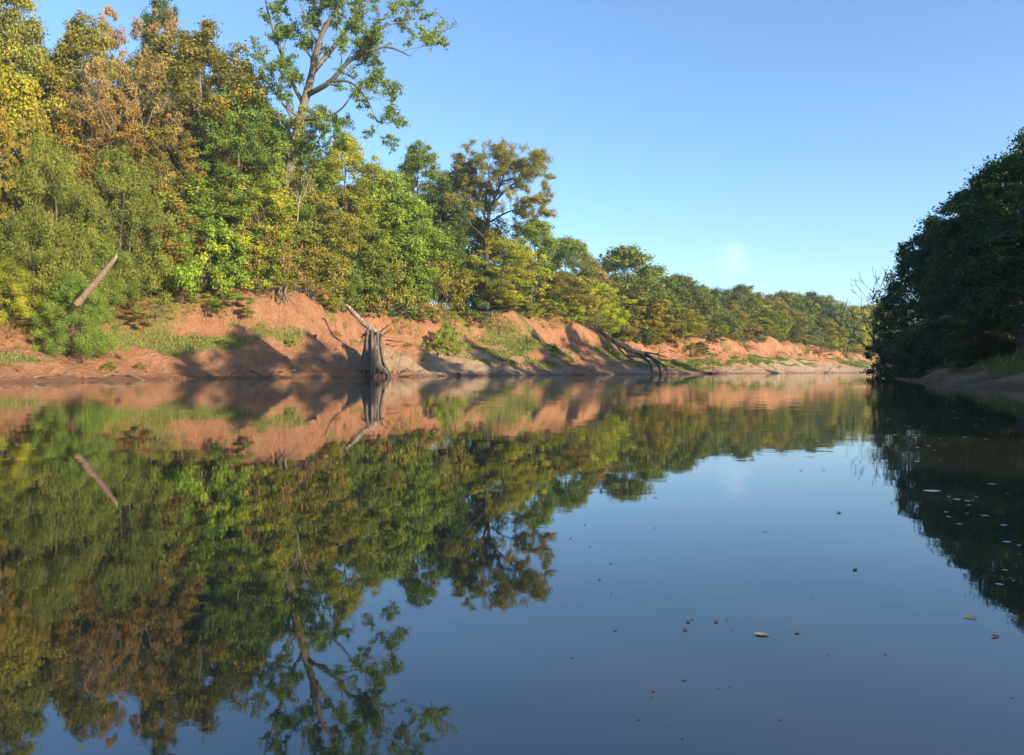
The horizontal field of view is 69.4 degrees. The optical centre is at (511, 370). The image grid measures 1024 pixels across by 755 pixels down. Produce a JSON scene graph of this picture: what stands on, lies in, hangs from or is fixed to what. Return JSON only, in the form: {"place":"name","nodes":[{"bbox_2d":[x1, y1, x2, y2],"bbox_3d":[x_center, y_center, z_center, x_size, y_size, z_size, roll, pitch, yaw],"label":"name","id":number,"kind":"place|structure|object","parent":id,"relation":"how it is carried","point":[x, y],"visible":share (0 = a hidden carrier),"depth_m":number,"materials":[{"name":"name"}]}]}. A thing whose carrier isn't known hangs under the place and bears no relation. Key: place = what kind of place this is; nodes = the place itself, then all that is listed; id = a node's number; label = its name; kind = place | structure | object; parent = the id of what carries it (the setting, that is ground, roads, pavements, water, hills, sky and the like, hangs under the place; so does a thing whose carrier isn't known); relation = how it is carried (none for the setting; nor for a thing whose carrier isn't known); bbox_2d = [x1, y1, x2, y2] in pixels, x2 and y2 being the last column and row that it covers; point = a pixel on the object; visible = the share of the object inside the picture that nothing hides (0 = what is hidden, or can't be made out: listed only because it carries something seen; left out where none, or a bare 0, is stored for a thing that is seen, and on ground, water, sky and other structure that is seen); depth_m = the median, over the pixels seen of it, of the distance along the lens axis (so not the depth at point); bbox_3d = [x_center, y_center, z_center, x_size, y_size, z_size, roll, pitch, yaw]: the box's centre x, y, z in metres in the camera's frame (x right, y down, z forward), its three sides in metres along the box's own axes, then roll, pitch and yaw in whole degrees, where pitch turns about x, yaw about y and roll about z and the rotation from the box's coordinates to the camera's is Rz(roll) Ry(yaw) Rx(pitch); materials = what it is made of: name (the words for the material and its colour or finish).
{"place":"outdoors","nodes":[
{"label":"outdoors","id":0,"kind":"place"},
{"bbox_2d":[64,74,137,134],"bbox_3d":[-33.460,-22.377,61.416,6.166,5.414,4.093,0,0,0],"label":"bare branch tree","id":1,"kind":"object","parent":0,"point":[113,128],"visible":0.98,"depth_m":61.34,"materials":[{"name":"grey plant"}]},
{"bbox_2d":[0,286,887,382],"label":"river bank","id":2,"kind":"structure","parent":0,"point":[266,351],"depth_m":76.21,"materials":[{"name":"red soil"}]},
{"bbox_2d":[0,253,56,329],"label":"willow bush","id":3,"kind":"object","parent":2,"relation":"on","point":[23,308],"visible":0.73,"depth_m":55.95,"materials":[{"name":"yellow plant"}]},
{"bbox_2d":[0,107,57,286],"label":"autumn tree","id":4,"kind":"object","parent":2,"relation":"on","point":[21,124],"visible":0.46,"depth_m":59.16,"materials":[{"name":"yellow plant"}]},
{"bbox_2d":[7,310,65,332],"bbox_3d":[-37.210,-3.671,57.869,3.539,2.131,4.214,0,0,44],"label":"leafy shrub","id":5,"kind":"object","parent":2,"relation":"on","point":[26,323],"visible":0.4,"depth_m":56.89,"materials":[{"name":"green plant"}]},
{"bbox_2d":[0,0,89,213],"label":"oak tree","id":6,"kind":"object","parent":2,"relation":"on","point":[20,41],"visible":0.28,"depth_m":70.19,"materials":[{"name":"green plant"}]},
{"bbox_2d":[0,59,91,275],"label":"oak tree","id":7,"kind":"object","parent":2,"relation":"on","point":[19,99],"visible":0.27,"depth_m":63.04,"materials":[{"name":"yellow plant"}]},
{"bbox_2d":[0,208,96,312],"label":"willow bush","id":8,"kind":"object","parent":2,"relation":"on","point":[29,232],"visible":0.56,"depth_m":57.41,"materials":[{"name":"green plant"}]},
{"bbox_2d":[0,120,116,323],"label":"willow bush","id":9,"kind":"object","parent":2,"relation":"on","point":[34,168],"visible":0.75,"depth_m":59.27,"materials":[{"name":"green plant"}]},
{"bbox_2d":[15,45,118,209],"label":"oak tree","id":10,"kind":"object","parent":2,"relation":"on","point":[51,59],"visible":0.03,"depth_m":77.28,"materials":[{"name":"green plant"}]},
{"bbox_2d":[29,269,129,359],"bbox_3d":[-33.627,-4.183,57.334,6.136,7.418,6.512,0,0,-1],"label":"willow bush","id":11,"kind":"object","parent":2,"relation":"on","point":[84,336],"visible":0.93,"depth_m":56.41,"materials":[{"name":"green plant"}]},
{"bbox_2d":[43,224,146,316],"bbox_3d":[-35.239,-8.299,62.558,7.871,8.365,7.479,0,0,-29],"label":"willow bush","id":12,"kind":"object","parent":2,"relation":"on","point":[116,293],"visible":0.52,"depth_m":61.84,"materials":[{"name":"green plant"}]},
{"bbox_2d":[72,253,117,307],"bbox_3d":[-30.187,-6.481,53.626,4.763,3.791,0.577,0,0,26],"label":"leaning log","id":13,"kind":"object","parent":2,"relation":"on","point":[85,294],"visible":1,"depth_m":53.61,"materials":[{"name":"brown wood"}]},
{"bbox_2d":[36,87,154,248],"bbox_3d":[-37.489,-15.434,67.349,10.538,19.671,10.682,0,0,24],"label":"autumn tree","id":14,"kind":"object","parent":2,"relation":"on","point":[62,129],"visible":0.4,"depth_m":64.99,"materials":[{"name":"brown plant"}]},
{"bbox_2d":[17,7,184,275],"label":"oak tree","id":15,"kind":"object","parent":2,"relation":"on","point":[76,45],"visible":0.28,"depth_m":72.51,"materials":[{"name":"green plant"}]},
{"bbox_2d":[60,139,180,306],"bbox_3d":[-34.486,-12.760,65.365,10.156,15.843,9.570,0,0,-16],"label":"willow bush","id":16,"kind":"object","parent":2,"relation":"on","point":[105,174],"visible":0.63,"depth_m":64.22,"materials":[{"name":"green plant"}]},
{"bbox_2d":[76,51,185,296],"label":"autumn tree","id":17,"kind":"object","parent":2,"relation":"on","point":[98,61],"visible":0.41,"depth_m":68.42,"materials":[{"name":"brown plant"}]},
{"bbox_2d":[94,2,192,194],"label":"autumn tree","id":18,"kind":"object","parent":2,"relation":"on","point":[137,25],"visible":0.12,"depth_m":83.10,"materials":[{"name":"brown plant"}]},
{"bbox_2d":[106,198,203,302],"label":"willow bush","id":19,"kind":"object","parent":2,"relation":"on","point":[176,262],"visible":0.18,"depth_m":67.60,"materials":[{"name":"green plant"}]},
{"bbox_2d":[107,178,204,296],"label":"oak tree","id":20,"kind":"object","parent":2,"relation":"on","point":[168,244],"visible":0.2,"depth_m":66.51,"materials":[{"name":"green plant"}]},
{"bbox_2d":[110,129,207,297],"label":"autumn tree","id":21,"kind":"object","parent":2,"relation":"on","point":[174,143],"visible":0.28,"depth_m":68.64,"materials":[{"name":"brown plant"}]},
{"bbox_2d":[135,0,204,202],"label":"oak tree","id":22,"kind":"object","parent":2,"relation":"on","point":[147,19],"visible":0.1,"depth_m":90.46,"materials":[{"name":"green plant"}]},
{"bbox_2d":[159,204,210,295],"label":"autumn tree","id":23,"kind":"object","parent":2,"relation":"on","point":[183,228],"visible":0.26,"depth_m":69.26,"materials":[{"name":"green plant"}]},
{"bbox_2d":[108,168,276,280],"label":"oak tree","id":24,"kind":"object","parent":2,"relation":"on","point":[228,212],"visible":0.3,"depth_m":70.89,"materials":[{"name":"green plant"}]},
{"bbox_2d":[142,204,252,297],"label":"leafy shrub","id":25,"kind":"object","parent":2,"relation":"on","point":[184,275],"visible":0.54,"depth_m":70.11,"materials":[{"name":"green plant"}]},
{"bbox_2d":[83,14,322,232],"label":"oak tree","id":26,"kind":"object","parent":2,"relation":"on","point":[199,52],"visible":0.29,"depth_m":75.67,"materials":[{"name":"green plant"}]},
{"bbox_2d":[161,47,295,273],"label":"oak tree","id":27,"kind":"object","parent":2,"relation":"on","point":[250,70],"visible":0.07,"depth_m":85.94,"materials":[{"name":"green plant"}]},
{"bbox_2d":[207,290,258,315],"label":"leafy shrub","id":28,"kind":"object","parent":2,"relation":"on","point":[233,294],"visible":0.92,"depth_m":69.44,"materials":[{"name":"green plant"}]},
{"bbox_2d":[192,232,280,291],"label":"leafy shrub","id":29,"kind":"object","parent":2,"relation":"on","point":[245,248],"visible":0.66,"depth_m":71.78,"materials":[{"name":"green plant"}]},
{"bbox_2d":[187,78,316,287],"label":"oak tree","id":30,"kind":"object","parent":2,"relation":"on","point":[276,152],"visible":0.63,"depth_m":73.41,"materials":[{"name":"green plant"}]},
{"bbox_2d":[221,197,292,290],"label":"brush thicket","id":31,"kind":"object","parent":2,"relation":"on","point":[264,239],"visible":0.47,"depth_m":73.77,"materials":[{"name":"green plant"}]},
{"bbox_2d":[240,232,290,291],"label":"leafy shrub","id":32,"kind":"object","parent":2,"relation":"on","point":[258,286],"visible":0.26,"depth_m":74.26,"materials":[{"name":"green plant"}]},
{"bbox_2d":[216,170,315,279],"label":"oak tree","id":33,"kind":"object","parent":2,"relation":"on","point":[281,208],"visible":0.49,"depth_m":75.05,"materials":[{"name":"green plant"}]},
{"bbox_2d":[236,110,339,280],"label":"tall tree","id":34,"kind":"object","parent":2,"relation":"on","point":[321,183],"visible":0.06,"depth_m":84.78,"materials":[{"name":"green plant"}]},
{"bbox_2d":[264,230,313,293],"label":"brush thicket","id":35,"kind":"object","parent":2,"relation":"on","point":[288,268],"visible":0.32,"depth_m":76.02,"materials":[{"name":"green plant"}]},
{"bbox_2d":[281,233,348,306],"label":"leafy shrub","id":36,"kind":"object","parent":2,"relation":"on","point":[311,266],"visible":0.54,"depth_m":80.06,"materials":[{"name":"green plant"}]},
{"bbox_2d":[273,184,366,296],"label":"oak tree","id":37,"kind":"object","parent":2,"relation":"on","point":[312,198],"visible":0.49,"depth_m":80.87,"materials":[{"name":"green plant"}]},
{"bbox_2d":[303,228,364,310],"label":"leafy shrub","id":38,"kind":"object","parent":2,"relation":"on","point":[345,254],"visible":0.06,"depth_m":87.36,"materials":[{"name":"green plant"}]},
{"bbox_2d":[311,254,364,313],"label":"leafy shrub","id":39,"kind":"object","parent":2,"relation":"on","point":[355,280],"visible":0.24,"depth_m":84.98,"materials":[{"name":"green plant"}]},
{"bbox_2d":[245,0,457,288],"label":"sycamore tree","id":40,"kind":"object","parent":2,"relation":"on","point":[365,42],"visible":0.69,"depth_m":76.86,"materials":[{"name":"green plant"}]},
{"bbox_2d":[303,128,406,281],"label":"oak tree","id":41,"kind":"object","parent":2,"relation":"on","point":[334,165],"visible":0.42,"depth_m":94.75,"materials":[{"name":"green plant"}]},
{"bbox_2d":[321,216,400,309],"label":"oak tree","id":42,"kind":"object","parent":2,"relation":"on","point":[372,262],"visible":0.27,"depth_m":92.03,"materials":[{"name":"green plant"}]},
{"bbox_2d":[345,275,398,312],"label":"leafy shrub","id":43,"kind":"object","parent":2,"relation":"on","point":[368,283],"visible":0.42,"depth_m":92.32,"materials":[{"name":"green plant"}]},
{"bbox_2d":[345,304,400,376],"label":"root stump","id":44,"kind":"object","parent":2,"relation":"on","point":[372,359],"visible":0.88,"depth_m":74.64,"materials":[{"name":"grey wood"}]},
{"bbox_2d":[335,167,442,315],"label":"oak tree","id":45,"kind":"object","parent":2,"relation":"on","point":[392,186],"visible":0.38,"depth_m":97.32,"materials":[{"name":"green plant"}]},
{"bbox_2d":[358,248,423,320],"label":"brush thicket","id":46,"kind":"object","parent":2,"relation":"on","point":[399,274],"visible":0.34,"depth_m":96.19,"materials":[{"name":"green plant"}]},
{"bbox_2d":[347,194,456,315],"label":"oak tree","id":47,"kind":"object","parent":2,"relation":"on","point":[421,211],"visible":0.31,"depth_m":99.96,"materials":[{"name":"green plant"}]},
{"bbox_2d":[382,263,438,321],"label":"leafy shrub","id":48,"kind":"object","parent":2,"relation":"on","point":[410,268],"visible":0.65,"depth_m":99.01,"materials":[{"name":"green plant"}]},
{"bbox_2d":[391,139,478,284],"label":"oak tree","id":49,"kind":"object","parent":2,"relation":"on","point":[415,162],"visible":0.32,"depth_m":114.11,"materials":[{"name":"green plant"}]},
{"bbox_2d":[397,257,473,316],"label":"leafy shrub","id":50,"kind":"object","parent":2,"relation":"on","point":[460,286],"visible":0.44,"depth_m":108.50,"materials":[{"name":"green plant"}]},
{"bbox_2d":[411,259,459,314],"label":"brush thicket","id":51,"kind":"object","parent":2,"relation":"on","point":[430,300],"visible":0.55,"depth_m":103.39,"materials":[{"name":"green plant"}]},
{"bbox_2d":[404,178,470,307],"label":"tall tree","id":52,"kind":"object","parent":2,"relation":"on","point":[459,223],"visible":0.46,"depth_m":111.63,"materials":[{"name":"green plant"}]},
{"bbox_2d":[426,322,464,355],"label":"leafy shrub","id":53,"kind":"object","parent":2,"relation":"on","point":[454,346],"visible":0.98,"depth_m":96.54,"materials":[{"name":"green plant"}]},
{"bbox_2d":[432,153,509,311],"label":"tall tree","id":54,"kind":"object","parent":2,"relation":"on","point":[480,223],"visible":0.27,"depth_m":116.80,"materials":[{"name":"green plant"}]},
{"bbox_2d":[448,264,502,313],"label":"leafy shrub","id":55,"kind":"object","parent":2,"relation":"on","point":[478,305],"visible":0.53,"depth_m":114.67,"materials":[{"name":"green plant"}]},
{"bbox_2d":[440,136,559,311],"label":"sycamore tree","id":56,"kind":"object","parent":2,"relation":"on","point":[506,163],"visible":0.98,"depth_m":112.98,"materials":[{"name":"green plant"}]},
{"bbox_2d":[463,234,542,309],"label":"oak tree","id":57,"kind":"object","parent":2,"relation":"on","point":[507,296],"visible":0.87,"depth_m":113.79,"materials":[{"name":"green plant"}]},
{"bbox_2d":[490,272,545,315],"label":"leafy shrub","id":58,"kind":"object","parent":2,"relation":"on","point":[518,289],"visible":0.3,"depth_m":119.97,"materials":[{"name":"green plant"}]},
{"bbox_2d":[508,250,554,307],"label":"young tree","id":59,"kind":"object","parent":2,"relation":"on","point":[546,270],"visible":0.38,"depth_m":121.73,"materials":[{"name":"green plant"}]},
{"bbox_2d":[496,218,581,312],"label":"oak tree","id":60,"kind":"object","parent":2,"relation":"on","point":[537,231],"visible":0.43,"depth_m":131.47,"materials":[{"name":"green plant"}]},
{"bbox_2d":[530,273,601,317],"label":"oak tree","id":61,"kind":"object","parent":2,"relation":"on","point":[561,279],"visible":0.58,"depth_m":125.97,"materials":[{"name":"green plant"}]},
{"bbox_2d":[532,235,601,313],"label":"oak tree","id":62,"kind":"object","parent":2,"relation":"on","point":[588,272],"visible":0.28,"depth_m":137.52,"materials":[{"name":"green plant"}]},
{"bbox_2d":[563,275,600,325],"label":"young tree","id":63,"kind":"object","parent":2,"relation":"on","point":[584,279],"visible":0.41,"depth_m":132.27,"materials":[{"name":"green plant"}]},
{"bbox_2d":[571,254,626,319],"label":"tree","id":64,"kind":"object","parent":2,"relation":"on","point":[602,274],"visible":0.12,"depth_m":146.40,"materials":[{"name":"green plant"}]},
{"bbox_2d":[569,282,637,333],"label":"oak tree","id":65,"kind":"object","parent":2,"relation":"on","point":[603,289],"visible":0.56,"depth_m":136.39,"materials":[{"name":"green plant"}]},
{"bbox_2d":[595,315,677,373],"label":"fallen tree","id":66,"kind":"object","parent":2,"relation":"on","point":[642,354],"visible":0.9,"depth_m":129.03,"materials":[{"name":"grey wood"}]},
{"bbox_2d":[595,242,686,333],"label":"tree","id":67,"kind":"object","parent":2,"relation":"on","point":[623,259],"visible":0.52,"depth_m":154.32,"materials":[{"name":"green plant"}]},
{"bbox_2d":[613,288,683,341],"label":"tree","id":68,"kind":"object","parent":2,"relation":"on","point":[656,321],"visible":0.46,"depth_m":150.15,"materials":[{"name":"green plant"}]},
{"bbox_2d":[628,263,693,321],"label":"tree","id":69,"kind":"object","parent":2,"relation":"on","point":[665,279],"visible":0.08,"depth_m":169.67,"materials":[{"name":"green plant"}]},
{"bbox_2d":[656,303,709,337],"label":"tree","id":70,"kind":"object","parent":2,"relation":"on","point":[687,314],"visible":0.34,"depth_m":160.79,"materials":[{"name":"green plant"}]},
{"bbox_2d":[667,272,724,336],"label":"tree","id":71,"kind":"object","parent":2,"relation":"on","point":[699,298],"visible":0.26,"depth_m":169.93,"materials":[{"name":"green plant"}]},
{"bbox_2d":[707,308,745,338],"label":"tree","id":72,"kind":"object","parent":2,"relation":"on","point":[731,320],"visible":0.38,"depth_m":176.36,"materials":[{"name":"green plant"}]},
{"bbox_2d":[720,286,755,316],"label":"tree","id":73,"kind":"object","parent":2,"relation":"on","point":[728,293],"visible":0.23,"depth_m":192.17,"materials":[{"name":"green plant"}]},
{"bbox_2d":[724,303,755,338],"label":"tree","id":74,"kind":"object","parent":2,"relation":"on","point":[737,312],"visible":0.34,"depth_m":184.35,"materials":[{"name":"green plant"}]},
{"bbox_2d":[725,283,770,318],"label":"tree","id":75,"kind":"object","parent":2,"relation":"on","point":[741,289],"visible":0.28,"depth_m":194.27,"materials":[{"name":"green plant"}]},
{"bbox_2d":[744,316,783,335],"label":"tree","id":76,"kind":"object","parent":2,"relation":"on","point":[770,325],"visible":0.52,"depth_m":187.70,"materials":[{"name":"green plant"}]},
{"bbox_2d":[752,292,802,334],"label":"tree","id":77,"kind":"object","parent":2,"relation":"on","point":[769,299],"visible":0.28,"depth_m":197.82,"materials":[{"name":"green plant"}]},
{"bbox_2d":[764,310,795,338],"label":"tree","id":78,"kind":"object","parent":2,"relation":"on","point":[779,318],"visible":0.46,"depth_m":191.59,"materials":[{"name":"green plant"}]},
{"bbox_2d":[773,289,816,340],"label":"tree","id":79,"kind":"object","parent":2,"relation":"on","point":[786,296],"visible":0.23,"depth_m":207.74,"materials":[{"name":"green plant"}]},
{"bbox_2d":[779,308,814,341],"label":"tree","id":80,"kind":"object","parent":2,"relation":"on","point":[798,332],"visible":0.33,"depth_m":199.18,"materials":[{"name":"green plant"}]},
{"bbox_2d":[794,310,835,345],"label":"tree","id":81,"kind":"object","parent":2,"relation":"on","point":[824,321],"visible":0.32,"depth_m":212.28,"materials":[{"name":"green plant"}]},
{"bbox_2d":[800,290,838,332],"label":"tree","id":82,"kind":"object","parent":2,"relation":"on","point":[827,311],"visible":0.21,"depth_m":218.52,"materials":[{"name":"green plant"}]},
{"bbox_2d":[835,300,868,351],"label":"tree","id":83,"kind":"object","parent":2,"relation":"on","point":[842,305],"visible":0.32,"depth_m":230.25,"materials":[{"name":"green plant"}]},
{"bbox_2d":[0,373,1023,754],"bbox_3d":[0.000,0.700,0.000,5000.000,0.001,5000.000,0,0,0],"label":"water","id":84,"kind":"structure","parent":0,"point":[378,565],"depth_m":2.64,"materials":[{"name":"blue liquid"}]},
{"bbox_2d":[0,0,1023,323],"label":"sky","id":85,"kind":"structure","parent":0,"point":[772,146],"materials":[{"name":"blue"}]},
{"bbox_2d":[883,339,1023,388],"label":"river bank","id":86,"kind":"structure","parent":0,"point":[989,377],"depth_m":37.76,"materials":[{"name":"brown soil"}]},
{"bbox_2d":[800,265,924,365],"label":"dead snag","id":87,"kind":"object","parent":86,"relation":"on","point":[873,337],"visible":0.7,"depth_m":85.70,"materials":[{"name":"grey wood"}]},
{"bbox_2d":[859,333,896,376],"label":"leafy shrub","id":88,"kind":"object","parent":86,"relation":"on","point":[869,371],"visible":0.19,"depth_m":78.71,"materials":[{"name":"green plant"}]},
{"bbox_2d":[866,257,926,362],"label":"overhanging tree","id":89,"kind":"object","parent":86,"relation":"on","point":[896,307],"visible":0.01,"depth_m":86.40,"materials":[{"name":"green plant"}]},
{"bbox_2d":[863,209,965,372],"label":"overhanging tree","id":90,"kind":"object","parent":86,"relation":"on","point":[907,255],"visible":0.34,"depth_m":69.98,"materials":[{"name":"green plant"}]},
{"bbox_2d":[881,319,955,377],"bbox_3d":[31.698,-1.514,56.377,6.200,4.772,7.357,0,0,19],"label":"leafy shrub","id":91,"kind":"object","parent":86,"relation":"on","point":[903,366],"visible":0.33,"depth_m":55.97,"materials":[{"name":"green plant"}]},
{"bbox_2d":[888,314,991,379],"bbox_3d":[29.008,-1.353,50.029,6.480,4.860,5.442,0,0,26],"label":"leafy shrub","id":92,"kind":"object","parent":86,"relation":"on","point":[950,323],"visible":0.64,"depth_m":49.76,"materials":[{"name":"green plant"}]},
{"bbox_2d":[890,193,1016,365],"bbox_3d":[34.862,-6.771,56.094,8.965,13.912,10.638,0,0,9],"label":"overhanging tree","id":93,"kind":"object","parent":86,"relation":"on","point":[942,269],"visible":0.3,"depth_m":55.91,"materials":[{"name":"green plant"}]},
{"bbox_2d":[922,164,1018,329],"bbox_3d":[40.369,-9.763,61.423,11.245,15.213,11.912,0,0,15],"label":"tall tree","id":94,"kind":"object","parent":86,"relation":"on","point":[958,195],"visible":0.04,"depth_m":62.42,"materials":[{"name":"green plant"}]},
{"bbox_2d":[936,324,1018,367],"bbox_3d":[28.416,-1.448,44.706,4.110,2.842,4.409,0,0,-7],"label":"leafy shrub","id":95,"kind":"object","parent":86,"relation":"on","point":[969,331],"visible":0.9,"depth_m":44.59,"materials":[{"name":"green plant"}]},
{"bbox_2d":[932,147,1023,345],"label":"oak tree","id":96,"kind":"object","parent":86,"relation":"on","point":[992,183],"visible":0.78,"depth_m":44.19,"materials":[{"name":"green plant"}]},
{"bbox_2d":[945,338,1023,378],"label":"grass","id":97,"kind":"structure","parent":86,"relation":"on","point":[1009,360],"depth_m":41.11,"materials":[{"name":"green plant"}]},
{"bbox_2d":[956,127,1023,325],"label":"overhanging tree","id":98,"kind":"object","parent":86,"relation":"on","point":[1020,138],"visible":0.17,"depth_m":49.44,"materials":[{"name":"green plant"}]},
{"bbox_2d":[975,145,1023,311],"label":"tall tree","id":99,"kind":"object","parent":86,"relation":"on","point":[1011,240],"visible":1,"depth_m":34.72,"materials":[{"name":"green plant"}]},
{"bbox_2d":[996,312,1023,343],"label":"leafy shrub","id":100,"kind":"object","parent":86,"relation":"on","point":[1017,323],"visible":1,"depth_m":39.16,"materials":[{"name":"green plant"}]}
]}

